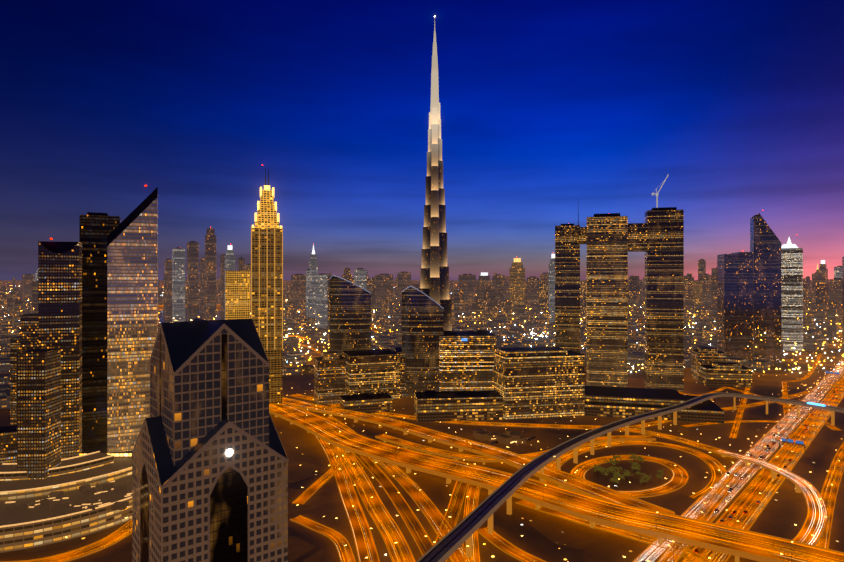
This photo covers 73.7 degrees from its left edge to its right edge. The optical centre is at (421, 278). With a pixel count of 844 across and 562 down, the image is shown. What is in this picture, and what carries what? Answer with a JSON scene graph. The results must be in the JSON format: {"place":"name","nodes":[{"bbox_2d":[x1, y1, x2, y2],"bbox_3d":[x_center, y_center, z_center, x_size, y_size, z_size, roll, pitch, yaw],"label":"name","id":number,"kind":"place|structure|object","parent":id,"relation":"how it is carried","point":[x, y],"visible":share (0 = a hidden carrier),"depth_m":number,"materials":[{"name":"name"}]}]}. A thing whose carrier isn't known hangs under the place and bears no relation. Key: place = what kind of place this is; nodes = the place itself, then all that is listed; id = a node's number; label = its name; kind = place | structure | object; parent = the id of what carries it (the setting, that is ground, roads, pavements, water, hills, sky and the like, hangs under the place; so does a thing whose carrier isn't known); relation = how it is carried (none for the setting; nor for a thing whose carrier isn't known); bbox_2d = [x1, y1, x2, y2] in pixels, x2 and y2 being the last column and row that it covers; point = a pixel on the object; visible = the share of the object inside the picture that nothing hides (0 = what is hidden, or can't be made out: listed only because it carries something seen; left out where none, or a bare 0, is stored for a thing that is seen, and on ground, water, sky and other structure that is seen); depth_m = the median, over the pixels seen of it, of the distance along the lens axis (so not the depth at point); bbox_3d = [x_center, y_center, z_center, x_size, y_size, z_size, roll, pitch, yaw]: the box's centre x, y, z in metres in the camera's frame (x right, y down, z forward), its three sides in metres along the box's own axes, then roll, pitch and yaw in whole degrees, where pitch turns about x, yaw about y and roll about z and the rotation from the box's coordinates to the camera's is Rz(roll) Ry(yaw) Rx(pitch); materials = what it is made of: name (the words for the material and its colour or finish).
{"place":"outdoors","nodes":[
{"label":"outdoors","id":0,"kind":"place"},
{"bbox_2d":[158,308,224,323],"bbox_3d":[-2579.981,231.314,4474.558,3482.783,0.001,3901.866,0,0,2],"label":"buildings","id":1,"kind":"structure","parent":0,"point":[220,316],"depth_m":3452.57,"materials":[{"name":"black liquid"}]},
{"bbox_2d":[132,318,287,561],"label":"gable tower","id":2,"kind":"structure","parent":0,"point":[198,495],"depth_m":211.74,"materials":[{"name":"grey stone"}]},
{"bbox_2d":[225,448,233,456],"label":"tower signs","id":3,"kind":"object","parent":2,"relation":"attached to","point":[229,452],"visible":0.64,"depth_m":209.30,"materials":[{"name":"white"}]},
{"bbox_2d":[298,343,320,353],"bbox_3d":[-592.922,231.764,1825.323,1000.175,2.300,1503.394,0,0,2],"label":"street","id":4,"kind":"structure","parent":0,"point":[318,351],"depth_m":1869.01,"materials":[{"name":"orange asphalt"}]},
{"bbox_2d":[292,460,346,503],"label":"curved road","id":5,"kind":"structure","parent":0,"point":[311,490],"depth_m":630.22,"materials":[{"name":"orange asphalt"}]},
{"bbox_2d":[290,515,355,561],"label":"curved road","id":6,"kind":"structure","parent":0,"point":[337,539],"depth_m":507.47,"materials":[{"name":"asphalt"}]},
{"bbox_2d":[315,436,379,561],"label":"road","id":7,"kind":"structure","parent":0,"point":[365,545],"depth_m":562.22,"materials":[{"name":"asphalt"}]},
{"bbox_2d":[332,445,415,561],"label":"road","id":8,"kind":"structure","parent":0,"point":[388,528],"depth_m":555.03,"materials":[{"name":"asphalt"}]},
{"bbox_2d":[321,416,433,555],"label":"road","id":9,"kind":"structure","parent":0,"point":[417,531],"depth_m":569.60,"materials":[{"name":"orange asphalt"}]},
{"bbox_2d":[325,417,472,561],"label":"road","id":10,"kind":"structure","parent":0,"point":[431,512],"depth_m":583.46,"materials":[{"name":"orange asphalt"}]},
{"bbox_2d":[0,280,843,561],"bbox_3d":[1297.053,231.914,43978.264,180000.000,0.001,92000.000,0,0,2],"label":"ground","id":11,"kind":"structure","parent":0,"point":[548,537],"depth_m":673.68,"materials":[{"name":"brown"}]},
{"bbox_2d":[20,314,37,350],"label":"tower","id":12,"kind":"structure","parent":11,"relation":"on","point":[28,331],"depth_m":733.11,"materials":[{"name":"brown"}]},
{"bbox_2d":[10,336,60,478],"bbox_3d":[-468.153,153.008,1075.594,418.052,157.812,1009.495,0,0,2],"label":"office tower","id":13,"kind":"structure","parent":11,"relation":"on","point":[35,396],"depth_m":570.06,"materials":[{"name":"brown"}]},
{"bbox_2d":[0,425,84,464],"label":"blocks","id":14,"kind":"structure","parent":11,"relation":"on","point":[8,444],"depth_m":664.95,"materials":[{"name":"brown"}]},
{"bbox_2d":[38,241,81,458],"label":"tower","id":15,"kind":"structure","parent":11,"relation":"on","point":[59,295],"depth_m":635.11,"materials":[{"name":"grey"}]},
{"bbox_2d":[0,519,131,561],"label":"road","id":16,"kind":"structure","parent":11,"relation":"on","point":[120,534],"depth_m":483.00,"materials":[{"name":"asphalt"}]},
{"bbox_2d":[0,451,131,552],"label":"curved building","id":17,"kind":"structure","parent":11,"relation":"on","point":[79,496],"depth_m":534.35,"materials":[{"name":"brown"}]},
{"bbox_2d":[79,212,120,450],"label":"tower","id":18,"kind":"structure","parent":11,"relation":"on","point":[96,230],"depth_m":730.19,"materials":[{"name":"grey glass"}]},
{"bbox_2d":[79,441,132,457],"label":"podium","id":19,"kind":"object","parent":11,"relation":"on","point":[101,447],"visible":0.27,"depth_m":644.83,"materials":[{"name":"brown"}]},
{"bbox_2d":[107,187,157,452],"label":"tower","id":20,"kind":"structure","parent":11,"relation":"on","point":[132,284],"depth_m":648.84,"materials":[{"name":"grey"}]},
{"bbox_2d":[225,261,249,319],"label":"gold tower","id":21,"kind":"structure","parent":11,"relation":"on","point":[237,294],"depth_m":968.12,"materials":[{"name":"grey"}]},
{"bbox_2d":[251,168,282,414],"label":"gold tower","id":22,"kind":"structure","parent":11,"relation":"on","point":[266,274],"depth_m":959.19,"materials":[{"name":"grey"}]},
{"bbox_2d":[300,365,313,372],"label":"lowrise building","id":23,"kind":"structure","parent":11,"relation":"on","point":[306,368],"depth_m":1388.93,"materials":[{"name":"brown"}]},
{"bbox_2d":[314,351,345,404],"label":"office","id":24,"kind":"structure","parent":11,"relation":"on","point":[329,377],"depth_m":1043.42,"materials":[{"name":"brown"}]},
{"bbox_2d":[329,275,370,355],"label":"sail tower","id":25,"kind":"structure","parent":11,"relation":"on","point":[349,315],"depth_m":1145.60,"materials":[{"name":"grey glass"}]},
{"bbox_2d":[340,393,391,413],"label":"low-rise building","id":26,"kind":"structure","parent":11,"relation":"on","point":[373,403],"depth_m":972.12,"materials":[{"name":"grey"}]},
{"bbox_2d":[342,349,399,398],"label":"office","id":27,"kind":"structure","parent":11,"relation":"on","point":[373,371],"depth_m":1076.21,"materials":[{"name":"brown"}]},
{"bbox_2d":[395,347,404,397],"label":"building","id":28,"kind":"structure","parent":11,"relation":"on","point":[398,350],"depth_m":1095.95,"materials":[{"name":"brown"}]},
{"bbox_2d":[0,268,841,408],"bbox_3d":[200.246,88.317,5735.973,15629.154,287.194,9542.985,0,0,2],"label":"city","id":29,"kind":"object","parent":11,"relation":"on","point":[818,317],"visible":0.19,"depth_m":2364.68,"materials":[{"name":"brown"}]},
{"bbox_2d":[0,273,841,395],"bbox_3d":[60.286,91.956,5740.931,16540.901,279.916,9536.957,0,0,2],"label":"city","id":30,"kind":"object","parent":11,"relation":"on","point":[761,364],"visible":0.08,"depth_m":2496.68,"materials":[{"name":"brown"}]},
{"bbox_2d":[402,286,443,397],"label":"sail tower","id":31,"kind":"structure","parent":11,"relation":"on","point":[422,321],"depth_m":1091.47,"materials":[{"name":"grey glass"}]},
{"bbox_2d":[4,285,843,372],"bbox_3d":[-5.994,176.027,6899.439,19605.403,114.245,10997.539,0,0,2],"label":"distant city lights","id":32,"kind":"object","parent":11,"relation":"on","point":[546,336],"visible":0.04,"depth_m":1791.72},
{"bbox_2d":[22,228,841,320],"bbox_3d":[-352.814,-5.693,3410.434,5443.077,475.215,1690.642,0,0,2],"label":"distant buildings","id":33,"kind":"structure","parent":11,"relation":"on","point":[202,285],"depth_m":3240.98,"materials":[{"name":"grey"}]},
{"bbox_2d":[419,16,451,330],"bbox_3d":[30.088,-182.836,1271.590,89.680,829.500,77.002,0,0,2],"label":"skyscraper","id":34,"kind":"structure","parent":11,"relation":"on","point":[434,277],"depth_m":1273.70,"materials":[{"name":"grey metal"}]},
{"bbox_2d":[35,244,841,327],"bbox_3d":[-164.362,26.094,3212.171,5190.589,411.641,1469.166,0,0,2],"label":"distant skyscrapers","id":35,"kind":"structure","parent":11,"relation":"on","point":[316,294],"depth_m":2612.79,"materials":[{"name":"grey"}]},
{"bbox_2d":[65,341,842,561],"bbox_3d":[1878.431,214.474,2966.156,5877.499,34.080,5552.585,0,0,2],"label":"street lamps","id":36,"kind":"object","parent":11,"relation":"on","point":[556,468],"visible":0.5,"depth_m":616.36,"materials":[{"name":"yellow"}]},
{"bbox_2d":[414,390,502,421],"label":"low-rise building","id":37,"kind":"structure","parent":11,"relation":"on","point":[434,406],"depth_m":918.48,"materials":[{"name":"brown"}]},
{"bbox_2d":[439,330,495,391],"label":"office","id":38,"kind":"structure","parent":11,"relation":"on","point":[466,360],"depth_m":1086.03,"materials":[{"name":"brown glass"}]},
{"bbox_2d":[473,429,526,445],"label":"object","id":39,"kind":"object","parent":11,"relation":"on","point":[509,436],"visible":1,"depth_m":804.50,"materials":[{"name":"brown"}]},
{"bbox_2d":[490,436,535,444],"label":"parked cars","id":40,"kind":"object","parent":11,"relation":"on","point":[528,439],"visible":0.1,"depth_m":801.80,"materials":[{"name":"white paint"}]},
{"bbox_2d":[245,258,817,317],"bbox_3d":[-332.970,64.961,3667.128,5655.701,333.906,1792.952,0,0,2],"label":"distant skyscrapers","id":41,"kind":"structure","parent":11,"relation":"on","point":[517,283],"depth_m":2772.84,"materials":[{"name":"brown"}]},
{"bbox_2d":[494,347,583,419],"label":"office","id":42,"kind":"structure","parent":11,"relation":"on","point":[537,382],"depth_m":939.40,"materials":[{"name":"brown"}]},
{"bbox_2d":[555,207,683,391],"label":"skyscrapers","id":43,"kind":"structure","parent":11,"relation":"on","point":[657,237],"depth_m":1166.54,"materials":[{"name":"black glass"}]},
{"bbox_2d":[652,174,668,207],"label":"tower crane","id":44,"kind":"object","parent":43,"relation":"on","point":[656,193],"visible":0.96,"depth_m":1179.32,"materials":[{"name":"white metal"}]},
{"bbox_2d":[589,453,663,486],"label":"trees","id":45,"kind":"object","parent":11,"relation":"on","point":[617,474],"visible":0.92,"depth_m":654.40,"materials":[{"name":"green plant"}]},
{"bbox_2d":[416,392,843,561],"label":"metro viaduct","id":46,"kind":"object","parent":11,"relation":"on","point":[449,544],"visible":1,"depth_m":633.52,"materials":[{"name":"grey concrete"}]},
{"bbox_2d":[807,401,824,406],"bbox_3d":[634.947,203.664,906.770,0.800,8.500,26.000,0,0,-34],"label":"train","id":47,"kind":"object","parent":46,"relation":"on","point":[815,404],"visible":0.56,"depth_m":907.13,"materials":[{"name":"blue metal"}]},
{"bbox_2d":[584,386,723,423],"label":"low-rise building","id":48,"kind":"structure","parent":11,"relation":"on","point":[615,402],"depth_m":946.77,"materials":[{"name":"grey"}]},
{"bbox_2d":[691,347,725,380],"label":"office","id":49,"kind":"structure","parent":11,"relation":"on","point":[704,355],"depth_m":1277.79,"materials":[{"name":"brown"}]},
{"bbox_2d":[698,362,751,387],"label":"low-rise building","id":50,"kind":"structure","parent":11,"relation":"on","point":[719,374],"depth_m":1208.16,"materials":[{"name":"brown"}]},
{"bbox_2d":[717,213,780,365],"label":"towers","id":51,"kind":"structure","parent":11,"relation":"on","point":[748,302],"depth_m":1492.66,"materials":[{"name":"blue glass"}]},
{"bbox_2d":[682,376,843,561],"bbox_3d":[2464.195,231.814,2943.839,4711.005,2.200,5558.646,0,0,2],"label":"highway","id":52,"kind":"structure","parent":11,"relation":"on","point":[761,482],"depth_m":639.50,"materials":[{"name":"orange asphalt"}]},
{"bbox_2d":[641,384,837,561],"bbox_3d":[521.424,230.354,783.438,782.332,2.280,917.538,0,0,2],"label":"cars","id":53,"kind":"object","parent":52,"relation":"on","point":[696,550],"visible":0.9,"depth_m":676.27,"materials":[{"name":"black paint"}]},
{"bbox_2d":[710,450,826,545],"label":"curved ramp","id":54,"kind":"structure","parent":11,"relation":"on","point":[814,524],"depth_m":559.16,"materials":[{"name":"asphalt"}]},
{"bbox_2d":[781,237,802,350],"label":"tower","id":55,"kind":"structure","parent":11,"relation":"on","point":[791,291],"depth_m":1807.41,"materials":[{"name":"grey glass"}]},
{"bbox_2d":[779,371,838,452],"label":"road sign gantries","id":56,"kind":"object","parent":11,"relation":"on","point":[797,441],"visible":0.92,"depth_m":761.28,"materials":[{"name":"blue metal"}]},
{"bbox_2d":[842,257,843,353],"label":"tower","id":57,"kind":"structure","parent":11,"relation":"on","point":[842,305],"depth_m":1734.54,"materials":[{"name":"grey"}]},
{"bbox_2d":[0,0,843,279],"label":"sky","id":58,"kind":"structure","parent":0,"point":[552,112],"materials":[{"name":"blue"}]},
{"bbox_2d":[433,481,467,561],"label":"ramp road","id":59,"kind":"structure","parent":0,"point":[456,498],"depth_m":572.65,"materials":[{"name":"asphalt"}]},
{"bbox_2d":[463,484,480,561],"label":"ramp road","id":60,"kind":"structure","parent":0,"point":[471,500],"depth_m":564.66,"materials":[{"name":"asphalt"}]},
{"bbox_2d":[282,397,674,514],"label":"elevated highway","id":61,"kind":"structure","parent":0,"point":[558,477],"depth_m":716.50,"materials":[{"name":"orange asphalt"}]},
{"bbox_2d":[289,393,732,457],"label":"frontage road","id":62,"kind":"structure","parent":0,"point":[687,442],"depth_m":885.62,"materials":[{"name":"orange asphalt"}]},
{"bbox_2d":[476,526,546,561],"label":"ramp road","id":63,"kind":"structure","parent":0,"point":[497,540],"depth_m":484.80,"materials":[{"name":"asphalt"}]},
{"bbox_2d":[375,434,655,464],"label":"road","id":64,"kind":"structure","parent":0,"point":[456,455],"depth_m":756.13,"materials":[{"name":"orange asphalt"}]},
{"bbox_2d":[269,401,843,561],"bbox_3d":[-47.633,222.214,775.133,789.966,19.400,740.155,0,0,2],"label":"elevated highway","id":65,"kind":"structure","parent":0,"point":[737,543],"depth_m":528.61,"materials":[{"name":"orange asphalt"}]},
{"bbox_2d":[578,213,627,386],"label":"high-rise tower","id":66,"kind":"structure","parent":0,"point":[606,299],"depth_m":1187.04,"materials":[{"name":"black glass"}]},
{"bbox_2d":[516,500,711,561],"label":"road","id":67,"kind":"structure","parent":0,"point":[646,539],"depth_m":515.67,"materials":[{"name":"asphalt"}]},
{"bbox_2d":[570,455,688,497],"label":"loop road","id":68,"kind":"structure","parent":0,"point":[677,480],"depth_m":669.07,"materials":[{"name":"orange asphalt"}]},
{"bbox_2d":[544,441,727,500],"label":"loop road","id":69,"kind":"structure","parent":0,"point":[712,463],"depth_m":724.91,"materials":[{"name":"orange asphalt"}]},
{"bbox_2d":[678,387,728,395],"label":"side street","id":70,"kind":"structure","parent":0,"point":[720,389],"depth_m":1147.61,"materials":[{"name":"orange asphalt"}]},
{"bbox_2d":[618,381,843,431],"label":"road","id":71,"kind":"structure","parent":0,"point":[732,408],"depth_m":1028.16,"materials":[{"name":"orange asphalt"}]},
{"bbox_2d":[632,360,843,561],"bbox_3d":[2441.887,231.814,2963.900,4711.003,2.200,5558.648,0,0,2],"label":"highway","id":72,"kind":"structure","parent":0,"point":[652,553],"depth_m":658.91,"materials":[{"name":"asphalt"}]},
{"bbox_2d":[729,387,750,437],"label":"side street","id":73,"kind":"structure","parent":0,"point":[735,427],"depth_m":932.68,"materials":[{"name":"orange asphalt"}]},
{"bbox_2d":[681,420,801,426],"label":"side street","id":74,"kind":"structure","parent":0,"point":[699,424],"depth_m":906.51,"materials":[{"name":"orange asphalt"}]},
{"bbox_2d":[729,387,840,430],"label":"road","id":75,"kind":"structure","parent":0,"point":[829,425],"depth_m":1012.40,"materials":[{"name":"orange asphalt"}]},
{"bbox_2d":[782,382,794,437],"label":"side street","id":76,"kind":"structure","parent":0,"point":[784,389],"depth_m":1107.02,"materials":[{"name":"orange asphalt"}]},
{"bbox_2d":[782,353,821,381],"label":"side street","id":77,"kind":"structure","parent":0,"point":[811,371],"depth_m":1405.58,"materials":[{"name":"orange asphalt"}]},
{"bbox_2d":[816,442,843,548],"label":"service road","id":78,"kind":"structure","parent":0,"point":[829,492],"depth_m":618.26,"materials":[{"name":"asphalt"}]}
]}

